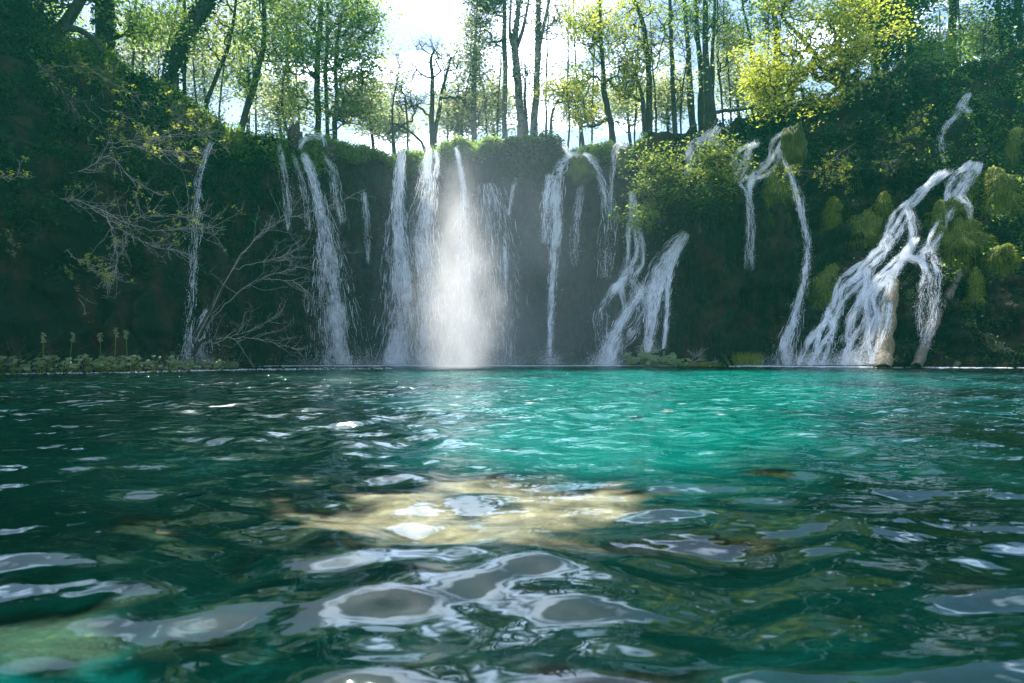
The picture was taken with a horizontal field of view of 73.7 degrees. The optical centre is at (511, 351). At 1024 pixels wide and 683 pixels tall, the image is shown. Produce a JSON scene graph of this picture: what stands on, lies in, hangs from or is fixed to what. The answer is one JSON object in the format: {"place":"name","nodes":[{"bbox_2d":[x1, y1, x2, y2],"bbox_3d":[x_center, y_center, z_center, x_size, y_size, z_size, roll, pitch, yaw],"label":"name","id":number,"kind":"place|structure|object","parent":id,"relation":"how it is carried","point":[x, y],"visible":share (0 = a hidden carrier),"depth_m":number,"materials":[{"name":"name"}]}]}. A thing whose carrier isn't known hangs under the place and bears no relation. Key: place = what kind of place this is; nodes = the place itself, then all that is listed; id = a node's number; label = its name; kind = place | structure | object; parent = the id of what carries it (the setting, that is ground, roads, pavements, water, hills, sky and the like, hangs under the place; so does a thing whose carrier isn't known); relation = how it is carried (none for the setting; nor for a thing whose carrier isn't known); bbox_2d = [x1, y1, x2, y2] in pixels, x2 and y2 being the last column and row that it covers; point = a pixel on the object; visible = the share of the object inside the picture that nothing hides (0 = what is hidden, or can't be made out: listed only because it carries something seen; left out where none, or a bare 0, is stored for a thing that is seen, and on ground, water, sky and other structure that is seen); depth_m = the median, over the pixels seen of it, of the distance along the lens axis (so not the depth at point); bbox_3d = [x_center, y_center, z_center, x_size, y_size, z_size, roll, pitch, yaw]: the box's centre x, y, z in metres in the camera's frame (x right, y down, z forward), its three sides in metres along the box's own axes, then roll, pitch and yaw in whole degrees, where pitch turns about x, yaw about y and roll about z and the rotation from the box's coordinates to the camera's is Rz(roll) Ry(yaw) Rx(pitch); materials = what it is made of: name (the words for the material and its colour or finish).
{"place":"outdoors","nodes":[
{"label":"outdoors","id":0,"kind":"place"},
{"bbox_2d":[0,365,1023,682],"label":"lake water","id":1,"kind":"structure","parent":0,"point":[836,589],"depth_m":1.77,"materials":[{"name":"liquid"}]},
{"bbox_2d":[0,515,428,667],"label":"submerged rock","id":2,"kind":"object","parent":1,"relation":"in","point":[28,641],"visible":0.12,"depth_m":1.15,"materials":[{"name":"stone"}]},
{"bbox_2d":[121,448,988,682],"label":"submerged rock","id":3,"kind":"object","parent":1,"relation":"in","point":[425,515],"visible":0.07,"depth_m":1.92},
{"bbox_2d":[622,329,676,366],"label":"butterbur plant","id":4,"kind":"object","parent":1,"relation":"on","point":[643,355],"visible":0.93,"depth_m":20.84,"materials":[{"name":"plant"}]},
{"bbox_2d":[873,276,899,367],"bbox_3d":[10.823,-0.832,19.660,0.503,2.933,2.518,0,0,35],"label":"log","id":5,"kind":"object","parent":1,"relation":"in","point":[889,346],"visible":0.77,"depth_m":19.26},
{"bbox_2d":[911,270,962,367],"bbox_3d":[12.600,-1.127,20.179,4.943,3.384,0.410,0,0,-44],"label":"log","id":6,"kind":"object","parent":1,"relation":"in","point":[920,355],"visible":0.75,"depth_m":19.56,"materials":[{"name":"wood"}]},
{"bbox_2d":[0,12,1023,410],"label":"cliff","id":7,"kind":"structure","parent":0,"point":[160,322],"depth_m":22.26,"materials":[{"name":"plant"}]},
{"bbox_2d":[0,0,90,50],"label":"broadleaf tree","id":8,"kind":"object","parent":7,"relation":"on","point":[22,23],"visible":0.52,"depth_m":17.45,"materials":[{"name":"green plant"}]},
{"bbox_2d":[1,0,111,52],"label":"broadleaf tree","id":9,"kind":"object","parent":7,"relation":"on","point":[73,11],"visible":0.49,"depth_m":18.49,"materials":[{"name":"green plant"}]},
{"bbox_2d":[26,48,168,135],"bbox_3d":[-10.286,-6.600,17.060,4.152,2.059,1.692,0,0,0],"label":"overhanging branch","id":10,"kind":"object","parent":7,"relation":"on","point":[76,70],"visible":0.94,"depth_m":17.01,"materials":[{"name":"green plant"}]},
{"bbox_2d":[0,334,256,372],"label":"shore tangle","id":11,"kind":"object","parent":7,"relation":"on","point":[157,365],"visible":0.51,"depth_m":16.80,"materials":[{"name":"plant"}]},
{"bbox_2d":[66,0,193,56],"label":"broadleaf tree","id":12,"kind":"object","parent":7,"relation":"on","point":[105,28],"visible":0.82,"depth_m":19.79,"materials":[{"name":"green plant"}]},
{"bbox_2d":[51,175,243,297],"bbox_3d":[-8.725,-2.741,15.941,5.035,3.030,1.933,0,0,0],"label":"overhanging branch","id":13,"kind":"object","parent":7,"relation":"on","point":[137,237],"visible":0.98,"depth_m":15.90,"materials":[{"name":"brown plant"}]},
{"bbox_2d":[89,2,209,76],"bbox_3d":[-16.995,-12.879,32.115,5.880,7.673,5.014,0,0,33],"label":"tree","id":14,"kind":"object","parent":7,"relation":"on","point":[149,61],"visible":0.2,"depth_m":31.56,"materials":[{"name":"green plant"}]},
{"bbox_2d":[73,103,229,211],"bbox_3d":[-8.873,-4.645,16.231,4.616,2.663,1.766,0,0,0],"label":"overhanging branch","id":15,"kind":"object","parent":7,"relation":"attached to","point":[146,145],"visible":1,"depth_m":16.48,"materials":[{"name":"yellow plant"}]},
{"bbox_2d":[78,90,241,174],"bbox_3d":[-8.751,-5.489,16.891,4.014,2.215,1.826,0,0,0],"label":"overhanging branch","id":16,"kind":"object","parent":7,"relation":"attached to","point":[116,125],"visible":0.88,"depth_m":16.92,"materials":[{"name":"yellow plant"}]},
{"bbox_2d":[0,3,338,313],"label":"bank foliage","id":17,"kind":"object","parent":7,"relation":"on","point":[60,120],"visible":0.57,"depth_m":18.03,"materials":[{"name":"green plant"}]},
{"bbox_2d":[165,139,237,364],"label":"waterfall","id":18,"kind":"structure","parent":7,"relation":"on","point":[194,268],"depth_m":18.81,"materials":[{"name":"white liquid"}]},
{"bbox_2d":[164,0,256,110],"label":"broadleaf tree","id":19,"kind":"object","parent":7,"relation":"on","point":[222,61],"visible":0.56,"depth_m":22.76,"materials":[{"name":"green plant"}]},
{"bbox_2d":[178,27,245,113],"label":"tree","id":20,"kind":"object","parent":7,"relation":"on","point":[204,71],"visible":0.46,"depth_m":33.61,"materials":[{"name":"green plant"}]},
{"bbox_2d":[148,0,280,93],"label":"broadleaf tree","id":21,"kind":"object","parent":7,"relation":"on","point":[200,12],"visible":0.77,"depth_m":21.29,"materials":[{"name":"green plant"}]},
{"bbox_2d":[201,0,284,130],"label":"tree","id":22,"kind":"object","parent":7,"relation":"on","point":[232,88],"visible":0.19,"depth_m":35.83,"materials":[{"name":"green plant"}]},
{"bbox_2d":[207,0,320,133],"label":"broadleaf tree","id":23,"kind":"object","parent":7,"relation":"on","point":[249,84],"visible":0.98,"depth_m":22.26,"materials":[{"name":"green plant"}]},
{"bbox_2d":[223,59,323,137],"bbox_3d":[-10.542,-10.040,30.898,5.603,6.900,4.995,0,0,37],"label":"tree","id":24,"kind":"object","parent":7,"relation":"on","point":[275,118],"visible":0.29,"depth_m":30.43,"materials":[{"name":"green plant"}]},
{"bbox_2d":[231,0,317,133],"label":"broadleaf tree","id":25,"kind":"object","parent":7,"relation":"on","point":[280,83],"visible":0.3,"depth_m":25.30,"materials":[{"name":"green plant"}]},
{"bbox_2d":[186,182,377,366],"bbox_3d":[-6.180,-1.967,18.027,4.613,5.011,3.060,0,0,-28],"label":"dead tree","id":26,"kind":"object","parent":7,"relation":"on","point":[199,333],"visible":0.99,"depth_m":18.03,"materials":[{"name":"brown wood"}]},
{"bbox_2d":[254,0,382,136],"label":"broadleaf tree","id":27,"kind":"object","parent":7,"relation":"on","point":[315,75],"visible":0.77,"depth_m":23.62,"materials":[{"name":"green plant"}]},
{"bbox_2d":[266,149,405,364],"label":"waterfall","id":28,"kind":"structure","parent":7,"relation":"on","point":[336,330],"depth_m":21.61,"materials":[{"name":"white liquid"}]},
{"bbox_2d":[300,0,401,134],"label":"broadleaf tree","id":29,"kind":"object","parent":7,"relation":"on","point":[352,90],"visible":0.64,"depth_m":23.78,"materials":[{"name":"green plant"}]},
{"bbox_2d":[301,0,404,139],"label":"broadleaf tree","id":30,"kind":"object","parent":7,"relation":"on","point":[358,22],"visible":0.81,"depth_m":23.55,"materials":[{"name":"green plant"}]},
{"bbox_2d":[329,61,418,148],"bbox_3d":[-6.767,-10.315,33.071,4.590,7.806,5.564,0,0,0],"label":"tree","id":31,"kind":"object","parent":7,"relation":"on","point":[371,128],"visible":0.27,"depth_m":32.75,"materials":[{"name":"green plant"}]},
{"bbox_2d":[348,89,439,153],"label":"tree","id":32,"kind":"object","parent":7,"relation":"on","point":[400,135],"visible":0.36,"depth_m":34.69,"materials":[{"name":"green plant"}]},
{"bbox_2d":[377,31,421,153],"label":"sapling","id":33,"kind":"object","parent":7,"relation":"on","point":[397,88],"visible":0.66,"depth_m":27.97,"materials":[{"name":"green plant"}]},
{"bbox_2d":[325,149,481,365],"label":"waterfall","id":34,"kind":"structure","parent":7,"relation":"on","point":[396,343],"depth_m":21.57,"materials":[{"name":"white liquid"}]},
{"bbox_2d":[382,85,432,151],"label":"broadleaf tree","id":35,"kind":"object","parent":7,"relation":"on","point":[399,126],"visible":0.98,"depth_m":26.29,"materials":[{"name":"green plant"}]},
{"bbox_2d":[376,44,440,149],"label":"sapling","id":36,"kind":"object","parent":7,"relation":"on","point":[398,91],"visible":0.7,"depth_m":27.70,"materials":[{"name":"green plant"}]},
{"bbox_2d":[390,28,456,149],"bbox_3d":[-3.443,-9.679,27.067,3.094,6.894,3.591,0,0,0],"label":"broadleaf tree","id":37,"kind":"object","parent":7,"relation":"on","point":[432,103],"visible":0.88,"depth_m":27.13,"materials":[{"name":"green plant"}]},
{"bbox_2d":[357,146,504,364],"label":"waterfall","id":38,"kind":"structure","parent":7,"relation":"on","point":[427,168],"depth_m":21.48,"materials":[{"name":"white liquid"}]},
{"bbox_2d":[400,78,514,140],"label":"tree","id":39,"kind":"object","parent":7,"relation":"on","point":[456,129],"visible":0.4,"depth_m":29.61,"materials":[{"name":"green plant"}]},
{"bbox_2d":[426,35,491,146],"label":"broadleaf tree","id":40,"kind":"object","parent":7,"relation":"on","point":[446,77],"visible":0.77,"depth_m":27.36,"materials":[{"name":"green plant"}]},
{"bbox_2d":[399,146,541,365],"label":"waterfall","id":41,"kind":"structure","parent":7,"relation":"on","point":[457,151],"depth_m":21.71,"materials":[{"name":"white liquid"}]},
{"bbox_2d":[427,0,517,143],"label":"broadleaf tree","id":42,"kind":"object","parent":7,"relation":"on","point":[473,108],"visible":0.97,"depth_m":27.00,"materials":[{"name":"green plant"}]},
{"bbox_2d":[312,132,648,174],"bbox_3d":[-0.867,-6.658,23.125,11.352,1.678,2.496,0,0,0],"label":"lip foliage","id":43,"kind":"object","parent":7,"relation":"on","point":[485,145],"visible":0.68,"depth_m":22.54,"materials":[{"name":"green plant"}]},
{"bbox_2d":[446,0,520,138],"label":"broadleaf tree","id":44,"kind":"object","parent":7,"relation":"on","point":[493,4],"visible":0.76,"depth_m":27.94,"materials":[{"name":"green plant"}]},
{"bbox_2d":[448,63,540,137],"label":"tree","id":45,"kind":"object","parent":7,"relation":"on","point":[510,109],"visible":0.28,"depth_m":31.43,"materials":[{"name":"green plant"}]},
{"bbox_2d":[425,182,577,364],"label":"waterfall","id":46,"kind":"structure","parent":7,"relation":"on","point":[492,252],"depth_m":22.23,"materials":[{"name":"white liquid"}]},
{"bbox_2d":[488,0,547,139],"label":"broadleaf tree","id":47,"kind":"object","parent":7,"relation":"on","point":[515,37],"visible":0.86,"depth_m":27.09,"materials":[{"name":"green plant"}]},
{"bbox_2d":[496,127,566,192],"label":"hanging foliage","id":48,"kind":"object","parent":7,"relation":"hanging from","point":[515,157],"visible":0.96,"depth_m":22.28,"materials":[{"name":"green plant"}]},
{"bbox_2d":[517,57,586,132],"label":"broadleaf tree","id":49,"kind":"object","parent":7,"relation":"on","point":[556,93],"visible":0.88,"depth_m":26.52,"materials":[{"name":"green plant"}]},
{"bbox_2d":[522,0,586,138],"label":"broadleaf tree","id":50,"kind":"object","parent":7,"relation":"on","point":[540,31],"visible":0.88,"depth_m":27.35,"materials":[{"name":"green plant"}]},
{"bbox_2d":[530,151,578,364],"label":"waterfall","id":51,"kind":"structure","parent":7,"relation":"on","point":[557,222],"depth_m":22.10,"materials":[{"name":"white liquid"}]},
{"bbox_2d":[526,63,620,146],"bbox_3d":[3.292,-10.463,34.039,5.431,8.135,5.645,0,0,0],"label":"tree","id":52,"kind":"object","parent":7,"relation":"on","point":[600,106],"visible":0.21,"depth_m":33.68,"materials":[{"name":"green plant"}]},
{"bbox_2d":[523,0,679,142],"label":"broadleaf tree","id":53,"kind":"object","parent":7,"relation":"on","point":[598,27],"visible":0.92,"depth_m":26.19,"materials":[{"name":"green plant"}]},
{"bbox_2d":[206,136,1023,352],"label":"hanging roots","id":54,"kind":"object","parent":7,"relation":"hanging from","point":[365,278],"visible":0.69,"depth_m":22.50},
{"bbox_2d":[583,191,648,364],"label":"waterfall","id":55,"kind":"structure","parent":7,"relation":"on","point":[618,285],"depth_m":22.05,"materials":[{"name":"white liquid"}]},
{"bbox_2d":[216,142,1022,355],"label":"wall moss","id":56,"kind":"object","parent":7,"relation":"attached to","point":[532,328],"depth_m":22.53,"materials":[{"name":"green plant"}]},
{"bbox_2d":[566,155,596,185],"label":"moss mound","id":57,"kind":"object","parent":56,"relation":"on","point":[581,170],"visible":1,"depth_m":22.03,"materials":[{"name":"plant"}]},
{"bbox_2d":[579,35,671,135],"bbox_3d":[4.350,-9.659,26.476,3.859,5.416,3.512,0,0,-37],"label":"broadleaf tree","id":58,"kind":"object","parent":7,"relation":"on","point":[628,92],"visible":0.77,"depth_m":26.29,"materials":[{"name":"green plant"}]},
{"bbox_2d":[589,74,664,144],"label":"tree","id":59,"kind":"object","parent":7,"relation":"on","point":[615,110],"visible":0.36,"depth_m":35.57,"materials":[{"name":"green plant"}]},
{"bbox_2d":[605,171,677,242],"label":"shrub","id":60,"kind":"object","parent":7,"relation":"on","point":[642,214],"visible":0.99,"depth_m":20.64,"materials":[{"name":"green plant"}]},
{"bbox_2d":[600,0,701,132],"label":"broadleaf tree","id":61,"kind":"object","parent":7,"relation":"on","point":[638,6],"visible":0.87,"depth_m":26.58,"materials":[{"name":"green plant"}]},
{"bbox_2d":[615,132,701,223],"bbox_3d":[4.556,-5.239,20.877,2.686,2.644,2.742,0,0,0],"label":"shrub","id":62,"kind":"object","parent":7,"relation":"on","point":[654,166],"visible":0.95,"depth_m":20.69,"materials":[{"name":"green plant"}]},
{"bbox_2d":[628,230,691,352],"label":"waterfall","id":63,"kind":"structure","parent":7,"relation":"on","point":[671,255],"depth_m":21.84,"materials":[{"name":"white liquid"}]},
{"bbox_2d":[622,54,712,132],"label":"tree","id":64,"kind":"object","parent":7,"relation":"on","point":[666,109],"visible":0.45,"depth_m":30.58,"materials":[{"name":"green plant"}]},
{"bbox_2d":[636,0,707,134],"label":"broadleaf tree","id":65,"kind":"object","parent":7,"relation":"on","point":[673,91],"visible":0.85,"depth_m":27.12,"materials":[{"name":"green plant"}]},
{"bbox_2d":[666,0,710,130],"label":"broadleaf tree","id":66,"kind":"object","parent":7,"relation":"on","point":[700,106],"visible":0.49,"depth_m":29.60,"materials":[{"name":"green plant"}]},
{"bbox_2d":[662,11,721,133],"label":"sapling","id":67,"kind":"object","parent":7,"relation":"on","point":[685,69],"visible":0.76,"depth_m":28.55,"materials":[{"name":"green plant"}]},
{"bbox_2d":[648,172,740,233],"bbox_3d":[5.554,-4.592,21.096,2.899,1.823,3.012,0,0,0],"label":"shrub","id":68,"kind":"object","parent":7,"relation":"on","point":[706,210],"visible":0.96,"depth_m":20.95,"materials":[{"name":"green plant"}]},
{"bbox_2d":[663,0,727,130],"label":"broadleaf tree","id":69,"kind":"object","parent":7,"relation":"on","point":[691,116],"visible":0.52,"depth_m":29.36,"materials":[{"name":"green plant"}]},
{"bbox_2d":[677,0,736,127],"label":"broadleaf tree","id":70,"kind":"object","parent":7,"relation":"on","point":[709,112],"visible":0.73,"depth_m":28.98,"materials":[{"name":"green plant"}]},
{"bbox_2d":[692,0,751,123],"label":"broadleaf tree","id":71,"kind":"object","parent":7,"relation":"on","point":[712,41],"visible":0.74,"depth_m":29.45,"materials":[{"name":"green plant"}]},
{"bbox_2d":[680,126,767,203],"bbox_3d":[6.530,-5.801,21.324,2.880,2.571,2.523,0,0,8],"label":"shrub","id":72,"kind":"object","parent":7,"relation":"on","point":[716,176],"visible":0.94,"depth_m":20.98,"materials":[{"name":"green plant"}]},
{"bbox_2d":[694,1,758,126],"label":"broadleaf tree","id":73,"kind":"object","parent":7,"relation":"on","point":[719,64],"visible":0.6,"depth_m":30.90,"materials":[{"name":"green plant"}]},
{"bbox_2d":[692,22,788,118],"bbox_3d":[10.980,-12.181,33.253,4.829,6.657,5.591,0,0,0],"label":"tree","id":74,"kind":"object","parent":7,"relation":"on","point":[735,97],"visible":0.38,"depth_m":32.70,"materials":[{"name":"green plant"}]},
{"bbox_2d":[717,0,785,114],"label":"broadleaf tree","id":75,"kind":"object","parent":7,"relation":"on","point":[747,27],"visible":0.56,"depth_m":30.73,"materials":[{"name":"green plant"}]},
{"bbox_2d":[738,127,788,270],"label":"waterfall","id":76,"kind":"structure","parent":7,"relation":"on","point":[778,151],"depth_m":23.20,"materials":[{"name":"white liquid"}]},
{"bbox_2d":[735,0,816,102],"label":"broadleaf tree","id":77,"kind":"object","parent":7,"relation":"on","point":[761,12],"visible":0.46,"depth_m":30.71,"materials":[{"name":"green plant"}]},
{"bbox_2d":[730,156,829,364],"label":"waterfall","id":78,"kind":"structure","parent":7,"relation":"on","point":[784,342],"depth_m":20.79,"materials":[{"name":"white liquid"}]},
{"bbox_2d":[762,161,800,228],"bbox_3d":[9.242,-4.757,23.487,1.504,3.778,1.313,0,0,-30],"label":"moss mound","id":79,"kind":"object","parent":7,"relation":"on","point":[778,193],"visible":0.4,"depth_m":23.23,"materials":[{"name":"plant"}]},
{"bbox_2d":[780,120,808,172],"bbox_3d":[9.476,-6.879,22.975,0.834,1.750,1.214,0,0,0],"label":"moss mound","id":80,"kind":"object","parent":7,"relation":"on","point":[793,145],"visible":0.88,"depth_m":22.70,"materials":[{"name":"plant"}]},
{"bbox_2d":[719,0,918,127],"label":"broadleaf tree","id":81,"kind":"object","parent":7,"relation":"on","point":[838,74],"visible":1,"depth_m":21.48,"materials":[{"name":"green plant"}]},
{"bbox_2d":[803,263,851,313],"bbox_3d":[10.137,-0.998,22.071,2.056,3.809,1.298,0,0,0],"label":"moss mound","id":82,"kind":"object","parent":7,"relation":"on","point":[821,286],"visible":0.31,"depth_m":21.87,"materials":[{"name":"plant"}]},
{"bbox_2d":[761,98,945,197],"bbox_3d":[10.362,-6.180,21.012,5.162,2.524,1.718,0,0,21],"label":"bough","id":83,"kind":"object","parent":7,"relation":"attached to","point":[843,166],"visible":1,"depth_m":21.01,"materials":[{"name":"green plant"}]},
{"bbox_2d":[839,207,886,249],"bbox_3d":[11.610,-3.224,22.781,1.818,3.263,1.580,0,0,32],"label":"moss mound","id":84,"kind":"object","parent":7,"relation":"on","point":[868,224],"visible":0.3,"depth_m":22.45,"materials":[{"name":"plant"}]},
{"bbox_2d":[707,38,1023,193],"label":"slope foliage","id":85,"kind":"object","parent":7,"relation":"on","point":[886,131],"visible":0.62,"depth_m":24.81,"materials":[{"name":"green plant"}]},
{"bbox_2d":[819,236,918,365],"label":"waterfall","id":86,"kind":"structure","parent":7,"relation":"on","point":[845,360],"depth_m":19.97,"materials":[{"name":"white liquid"}]},
{"bbox_2d":[787,169,952,365],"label":"waterfall","id":87,"kind":"structure","parent":7,"relation":"on","point":[861,265],"depth_m":20.91,"materials":[{"name":"white liquid"}]},
{"bbox_2d":[859,0,940,73],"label":"broadleaf tree","id":88,"kind":"object","parent":7,"relation":"on","point":[888,62],"visible":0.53,"depth_m":29.04,"materials":[{"name":"green plant"}]},
{"bbox_2d":[814,161,1023,367],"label":"slope undergrowth","id":89,"kind":"object","parent":7,"relation":"on","point":[944,296],"visible":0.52,"depth_m":21.14,"materials":[{"name":"green plant"}]},
{"bbox_2d":[886,0,951,68],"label":"broadleaf tree","id":90,"kind":"object","parent":7,"relation":"on","point":[921,24],"visible":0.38,"depth_m":29.42,"materials":[{"name":"green plant"}]},
{"bbox_2d":[928,200,948,263],"bbox_3d":[13.694,-2.678,21.901,0.822,4.491,0.570,0,0,0],"label":"moss mound","id":91,"kind":"object","parent":7,"relation":"attached to","point":[939,213],"visible":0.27,"depth_m":21.86,"materials":[{"name":"plant"}]},
{"bbox_2d":[888,6,994,65],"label":"tree","id":92,"kind":"object","parent":7,"relation":"on","point":[936,45],"visible":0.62,"depth_m":29.20,"materials":[{"name":"green plant"}]},
{"bbox_2d":[903,160,982,348],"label":"waterfall","id":93,"kind":"structure","parent":7,"relation":"on","point":[926,249],"depth_m":21.53,"materials":[{"name":"white liquid"}]},
{"bbox_2d":[917,195,975,243],"bbox_3d":[14.262,-4.198,22.608,2.097,2.111,1.402,0,0,0],"label":"moss mound","id":94,"kind":"object","parent":7,"relation":"on","point":[960,208],"visible":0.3,"depth_m":22.25,"materials":[{"name":"plant"}]},
{"bbox_2d":[923,0,987,62],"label":"broadleaf tree","id":95,"kind":"object","parent":7,"relation":"on","point":[951,4],"visible":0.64,"depth_m":30.82,"materials":[{"name":"green plant"}]},
{"bbox_2d":[931,217,997,281],"bbox_3d":[14.391,-2.861,21.720,2.229,3.046,1.471,0,0,0],"label":"moss mound","id":96,"kind":"object","parent":7,"relation":"on","point":[963,236],"visible":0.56,"depth_m":21.54,"materials":[{"name":"plant"}]},
{"bbox_2d":[962,266,987,316],"bbox_3d":[14.129,-0.858,20.653,0.915,3.518,0.656,0,0,0],"label":"moss mound","id":97,"kind":"object","parent":7,"relation":"attached to","point":[975,288],"visible":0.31,"depth_m":20.66,"materials":[{"name":"plant"}]},
{"bbox_2d":[931,46,1023,282],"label":"slope foliage","id":98,"kind":"object","parent":7,"relation":"on","point":[982,143],"visible":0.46,"depth_m":24.18,"materials":[{"name":"green plant"}]},
{"bbox_2d":[970,0,1023,56],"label":"broadleaf tree","id":99,"kind":"object","parent":7,"relation":"on","point":[1008,10],"visible":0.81,"depth_m":28.97,"materials":[{"name":"green plant"}]},
{"bbox_2d":[977,243,1022,278],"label":"moss mound","id":100,"kind":"object","parent":7,"relation":"attached to","point":[996,257],"visible":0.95,"depth_m":20.84,"materials":[{"name":"plant"}]},
{"bbox_2d":[979,166,1023,219],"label":"moss mound","id":101,"kind":"object","parent":7,"relation":"on","point":[1000,183],"visible":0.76,"depth_m":22.00,"materials":[{"name":"plant"}]},
{"bbox_2d":[998,127,1023,171],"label":"moss mound","id":102,"kind":"object","parent":7,"relation":"on","point":[1013,150],"visible":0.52,"depth_m":23.63,"materials":[{"name":"plant"}]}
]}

